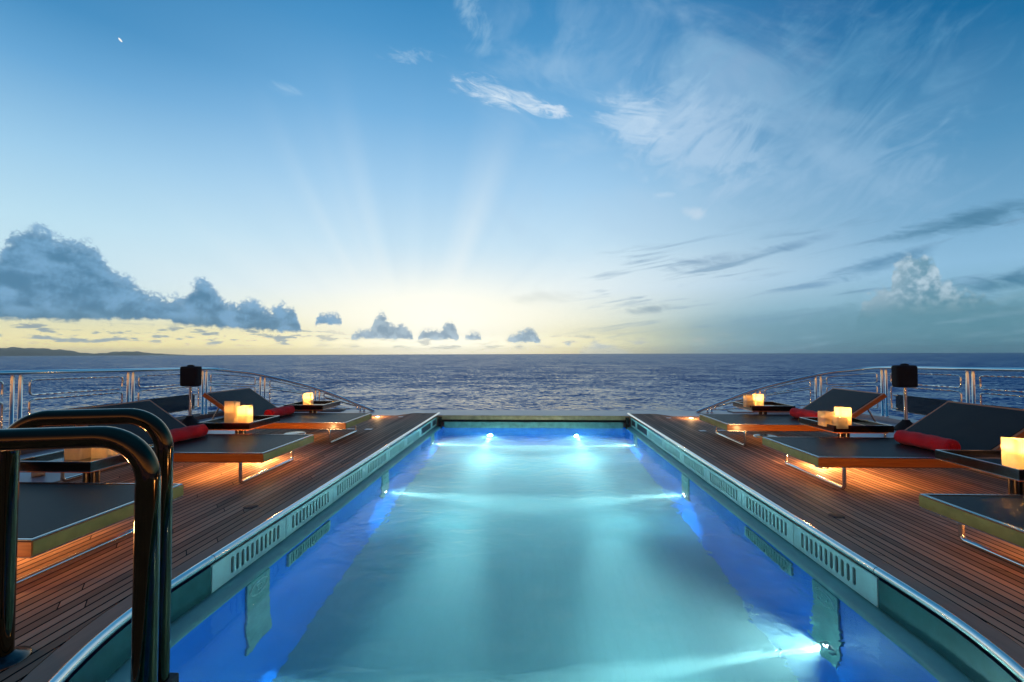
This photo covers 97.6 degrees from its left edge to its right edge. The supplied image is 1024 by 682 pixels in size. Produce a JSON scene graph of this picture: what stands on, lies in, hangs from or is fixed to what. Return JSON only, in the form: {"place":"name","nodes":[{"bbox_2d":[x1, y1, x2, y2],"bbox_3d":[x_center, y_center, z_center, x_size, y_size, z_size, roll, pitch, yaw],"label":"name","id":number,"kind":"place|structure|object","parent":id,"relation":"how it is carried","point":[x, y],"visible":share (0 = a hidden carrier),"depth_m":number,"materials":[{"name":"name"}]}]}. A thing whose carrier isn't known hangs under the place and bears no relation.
{"place":"outdoors","nodes":[
{"label":"outdoors","id":0,"kind":"place"},
{"bbox_2d":[31,472,44,476],"bbox_3d":[-4.907,1.312,4.644,0.176,0.176,0.100,-2,-2,45],"label":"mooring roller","id":1,"kind":"object","parent":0,"point":[34,474],"visible":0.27,"depth_m":4.59,"materials":[{"name":"brown"}]},
{"bbox_2d":[0,347,175,355],"bbox_3d":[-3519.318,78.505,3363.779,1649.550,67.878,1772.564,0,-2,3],"label":"hills","id":2,"kind":"structure","parent":0,"point":[13,351],"depth_m":3274.22,"materials":[{"name":"grey"}]},
{"bbox_2d":[180,365,201,425],"bbox_3d":[-5.690,0.956,7.925,0.340,1.072,0.340,0,-2,3],"label":"covered stand","id":3,"kind":"object","parent":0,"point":[190,376],"visible":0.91,"depth_m":7.87,"materials":[{"name":"black fabric"}]},
{"bbox_2d":[243,504,257,508],"bbox_3d":[-2.148,1.359,3.685,0.110,0.002,0.110,0,-2,3],"label":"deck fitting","id":4,"kind":"object","parent":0,"point":[250,506],"visible":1,"depth_m":3.68,"materials":[{"name":"brown metal"}]},
{"bbox_2d":[284,431,305,433],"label":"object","id":5,"kind":"object","parent":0,"point":[298,432],"visible":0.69,"depth_m":7.04,"materials":[{"name":"metal"}]},
{"bbox_2d":[19,410,896,481],"bbox_3d":[0.159,1.377,3.349,13.500,0.060,13.180,0,-2,3],"label":"waterway","id":6,"kind":"object","parent":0,"point":[46,477],"visible":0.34,"depth_m":9.29,"materials":[{"name":"grey"}]},
{"bbox_2d":[20,409,345,454],"bbox_3d":[-5.295,1.333,3.580,2.544,0.070,13.140,0,-2,3],"label":"toe rail","id":7,"kind":"object","parent":6,"relation":"on","point":[198,416],"visible":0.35,"depth_m":8.84,"materials":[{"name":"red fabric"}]},
{"bbox_2d":[0,367,374,428],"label":"railing","id":8,"kind":"object","parent":6,"relation":"on","point":[173,404],"visible":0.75,"depth_m":7.58,"materials":[{"name":"metal"}]},
{"bbox_2d":[727,410,917,423],"bbox_3d":[5.610,1.285,3.082,2.544,0.070,13.140,0,-2,3],"label":"toe rail","id":9,"kind":"object","parent":6,"relation":"on","point":[894,419],"visible":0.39,"depth_m":8.36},
{"bbox_2d":[696,366,1023,416],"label":"railing","id":10,"kind":"object","parent":6,"relation":"on","point":[921,406],"visible":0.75,"depth_m":7.73,"materials":[{"name":"metal"}]},
{"bbox_2d":[891,363,917,430],"bbox_3d":[6.319,0.898,7.196,0.340,1.072,0.340,0,-2,3],"label":"covered stand","id":11,"kind":"object","parent":6,"relation":"on","point":[904,375],"visible":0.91,"depth_m":7.14,"materials":[{"name":"black fabric"}]},
{"bbox_2d":[0,413,1023,681],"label":"deck","id":12,"kind":"structure","parent":0,"point":[888,521],"depth_m":3.40,"materials":[{"name":"brown wood"}]},
{"bbox_2d":[20,445,153,482],"bbox_3d":[-3.565,1.156,3.796,0.660,0.424,0.660,0,-2,3],"label":"side table","id":13,"kind":"object","parent":12,"relation":"on","point":[90,468],"visible":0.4,"depth_m":3.50,"materials":[{"name":"wood"}]},
{"bbox_2d":[64,448,90,459],"bbox_3d":[-3.609,0.870,3.746,0.150,0.210,0.150,0,-2,3],"label":"pillar candle","id":14,"kind":"object","parent":13,"relation":"on","point":[77,454],"visible":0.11,"depth_m":3.67,"materials":[{"name":"beige wax"}]},
{"bbox_2d":[91,448,118,457],"bbox_3d":[-3.446,0.871,3.799,0.140,0.210,0.140,0,-2,-3],"label":"pillar candle","id":15,"kind":"object","parent":13,"relation":"on","point":[100,452],"visible":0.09,"depth_m":3.73,"materials":[{"name":"beige wax"}]},
{"bbox_2d":[0,408,178,681],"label":"pool ladder","id":16,"kind":"object","parent":12,"relation":"on","point":[152,567],"visible":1,"depth_m":1.80,"materials":[{"name":"metal"}]},
{"bbox_2d":[16,482,183,585],"bbox_3d":[-3.468,0.984,2.835,2.084,0.712,1.000,0,-2,3],"label":"sun lounger","id":17,"kind":"object","parent":12,"relation":"on","point":[52,515],"visible":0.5,"depth_m":2.75,"materials":[{"name":"black fabric"}]},
{"bbox_2d":[60,399,313,482],"bbox_3d":[-3.396,1.040,4.833,2.084,0.712,1.000,0,-2,3],"label":"sun lounger","id":18,"kind":"object","parent":12,"relation":"on","point":[239,449],"visible":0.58,"depth_m":4.72,"materials":[{"name":"fabric"}]},
{"bbox_2d":[170,424,207,441],"bbox_3d":[-3.620,1.023,4.924,0.162,0.152,0.574,0,-2,7],"label":"rolled towel","id":19,"kind":"object","parent":18,"relation":"on","point":[188,432],"visible":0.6,"depth_m":4.94,"materials":[{"name":"red fabric"}]},
{"bbox_2d":[196,415,279,433],"bbox_3d":[-3.477,1.210,5.733,0.660,0.424,0.660,0,-2,3],"label":"side table","id":20,"kind":"object","parent":12,"relation":"on","point":[242,428],"visible":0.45,"depth_m":5.54,"materials":[{"name":"wood"}]},
{"bbox_2d":[224,401,239,422],"bbox_3d":[-3.462,0.881,5.542,0.135,0.290,0.135,0,-2,-5],"label":"pillar candle","id":21,"kind":"object","parent":20,"relation":"on","point":[230,411],"visible":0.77,"depth_m":5.48,"materials":[{"name":"beige wax"}]},
{"bbox_2d":[237,405,252,422],"bbox_3d":[-3.306,0.912,5.554,0.130,0.227,0.130,0,-2,7],"label":"pillar candle","id":22,"kind":"object","parent":20,"relation":"on","point":[245,414],"visible":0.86,"depth_m":5.50,"materials":[{"name":"beige wax"}]},
{"bbox_2d":[202,388,371,443],"bbox_3d":[-3.309,1.094,6.730,2.084,0.712,1.000,0,-2,3],"label":"sun lounger","id":23,"kind":"object","parent":12,"relation":"on","point":[261,404],"visible":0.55,"depth_m":6.60,"materials":[{"name":"fabric"}]},
{"bbox_2d":[264,405,294,415],"bbox_3d":[-3.533,1.076,6.821,0.162,0.152,0.574,0,-2,7],"label":"rolled towel","id":24,"kind":"object","parent":23,"relation":"on","point":[285,410],"visible":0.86,"depth_m":6.76,"materials":[{"name":"red fabric"}]},
{"bbox_2d":[283,401,339,412],"bbox_3d":[-3.390,1.264,7.630,0.660,0.424,0.660,0,-2,3],"label":"side table","id":25,"kind":"object","parent":12,"relation":"on","point":[316,406],"visible":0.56,"depth_m":7.45,"materials":[{"name":"metal"}]},
{"bbox_2d":[303,393,312,404],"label":"pillar candle","id":26,"kind":"object","parent":25,"relation":"on","point":[307,398],"visible":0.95,"depth_m":7.36,"materials":[{"name":"beige wax"}]},
{"bbox_2d":[21,413,1023,681],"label":"deck margin","id":27,"kind":"object","parent":12,"relation":"on","point":[51,665],"visible":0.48,"depth_m":2.44,"materials":[{"name":"polished steel"},{"name":"painted metal"}]},
{"bbox_2d":[47,412,1023,681],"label":"swimming pool","id":28,"kind":"structure","parent":12,"relation":"in","point":[935,646],"depth_m":2.88,"materials":[{"name":"tile"}]},
{"bbox_2d":[733,401,794,431],"bbox_3d":[4.082,1.230,7.289,0.660,0.424,0.660,0,-2,3],"label":"side table","id":29,"kind":"object","parent":12,"relation":"on","point":[770,406],"visible":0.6,"depth_m":7.00,"materials":[{"name":"wood"}]},
{"bbox_2d":[743,394,753,406],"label":"pillar candle","id":30,"kind":"object","parent":29,"relation":"on","point":[748,400],"visible":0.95,"depth_m":7.05,"materials":[{"name":"beige wax"}]},
{"bbox_2d":[752,394,763,405],"bbox_3d":[3.881,0.939,7.066,0.130,0.214,0.130,0,-2,6],"label":"pillar candle","id":31,"kind":"object","parent":29,"relation":"on","point":[758,399],"visible":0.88,"depth_m":7.00,"materials":[{"name":"beige wax"}]},
{"bbox_2d":[699,388,886,445],"bbox_3d":[3.919,1.062,6.400,2.084,0.712,1.000,0,-2,3],"label":"sun lounger","id":32,"kind":"object","parent":12,"relation":"on","point":[857,402],"visible":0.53,"depth_m":6.19,"materials":[{"name":"fabric"}]},
{"bbox_2d":[789,408,817,417],"bbox_3d":[4.141,1.037,6.290,0.162,0.152,0.574,0,-2,-1],"label":"rolled towel","id":33,"kind":"object","parent":32,"relation":"on","point":[796,412],"visible":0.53,"depth_m":6.31,"materials":[{"name":"red fabric"}]},
{"bbox_2d":[799,417,893,436],"bbox_3d":[3.995,1.177,5.392,0.660,0.424,0.660,0,-2,3],"label":"side table","id":34,"kind":"object","parent":12,"relation":"on","point":[861,426],"visible":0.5,"depth_m":5.12,"materials":[{"name":"wood"}]},
{"bbox_2d":[818,411,834,426],"bbox_3d":[3.699,0.909,5.273,0.130,0.174,0.130,0,-2,-3],"label":"pillar candle","id":35,"kind":"object","parent":34,"relation":"on","point":[824,418],"visible":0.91,"depth_m":5.22,"materials":[{"name":"beige wax"}]},
{"bbox_2d":[832,416,847,428],"bbox_3d":[3.741,0.924,5.110,0.120,0.132,0.120,0,-2,6],"label":"pillar candle","id":36,"kind":"object","parent":34,"relation":"on","point":[839,422],"visible":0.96,"depth_m":5.05,"materials":[{"name":"beige wax"}]},
{"bbox_2d":[834,407,851,424],"bbox_3d":[3.845,0.880,5.207,0.130,0.226,0.130,0,-2,7],"label":"pillar candle","id":37,"kind":"object","parent":34,"relation":"on","point":[843,411],"visible":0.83,"depth_m":5.15,"materials":[{"name":"beige wax"}]},
{"bbox_2d":[762,401,1023,489],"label":"sun lounger","id":38,"kind":"object","parent":12,"relation":"on","point":[969,426],"visible":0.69,"depth_m":4.34,"materials":[{"name":"fabric"}]},
{"bbox_2d":[894,430,960,450],"bbox_3d":[4.054,0.984,4.393,0.162,0.152,0.574,0,-2,-1],"label":"rolled towel","id":39,"kind":"object","parent":38,"relation":"on","point":[924,441],"visible":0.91,"depth_m":4.33,"materials":[{"name":"red fabric"}]},
{"bbox_2d":[919,494,1023,568],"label":"sun lounger","id":40,"kind":"object","parent":12,"relation":"on","point":[1000,516],"visible":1,"depth_m":2.72,"materials":[{"name":"fabric"}]},
{"bbox_2d":[935,450,1023,494],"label":"side table","id":41,"kind":"object","parent":12,"relation":"on","point":[988,461],"visible":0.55,"depth_m":3.48,"materials":[{"name":"wood"}]},
{"bbox_2d":[1001,437,1023,468],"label":"pillar candle","id":42,"kind":"object","parent":41,"relation":"on","point":[1012,452],"visible":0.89,"depth_m":3.31,"materials":[{"name":"beige wax"}]},
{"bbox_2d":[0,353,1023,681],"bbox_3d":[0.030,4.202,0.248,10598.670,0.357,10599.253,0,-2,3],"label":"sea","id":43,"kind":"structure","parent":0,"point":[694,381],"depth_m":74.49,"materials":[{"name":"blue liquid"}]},
{"bbox_2d":[0,0,1023,354],"label":"sky","id":44,"kind":"structure","parent":0,"point":[178,177],"materials":[{"name":"blue"}]},
{"bbox_2d":[170,428,940,681],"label":"pool water","id":45,"kind":"structure","parent":0,"point":[533,555],"depth_m":2.83,"materials":[{"name":"blue liquid"}]},
{"bbox_2d":[753,434,776,437],"bbox_3d":[3.764,1.415,6.658,0.320,0.020,0.320,0,-2,3],"label":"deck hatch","id":46,"kind":"object","parent":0,"point":[761,435],"visible":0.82,"depth_m":6.66,"materials":[{"name":"metal"}]},
{"bbox_2d":[828,513,844,517],"bbox_3d":[2.485,1.338,3.434,0.110,0.002,0.110,0,-2,3],"label":"deck fitting","id":47,"kind":"object","parent":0,"point":[835,515],"visible":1,"depth_m":3.43,"materials":[{"name":"brown metal"}]}
]}

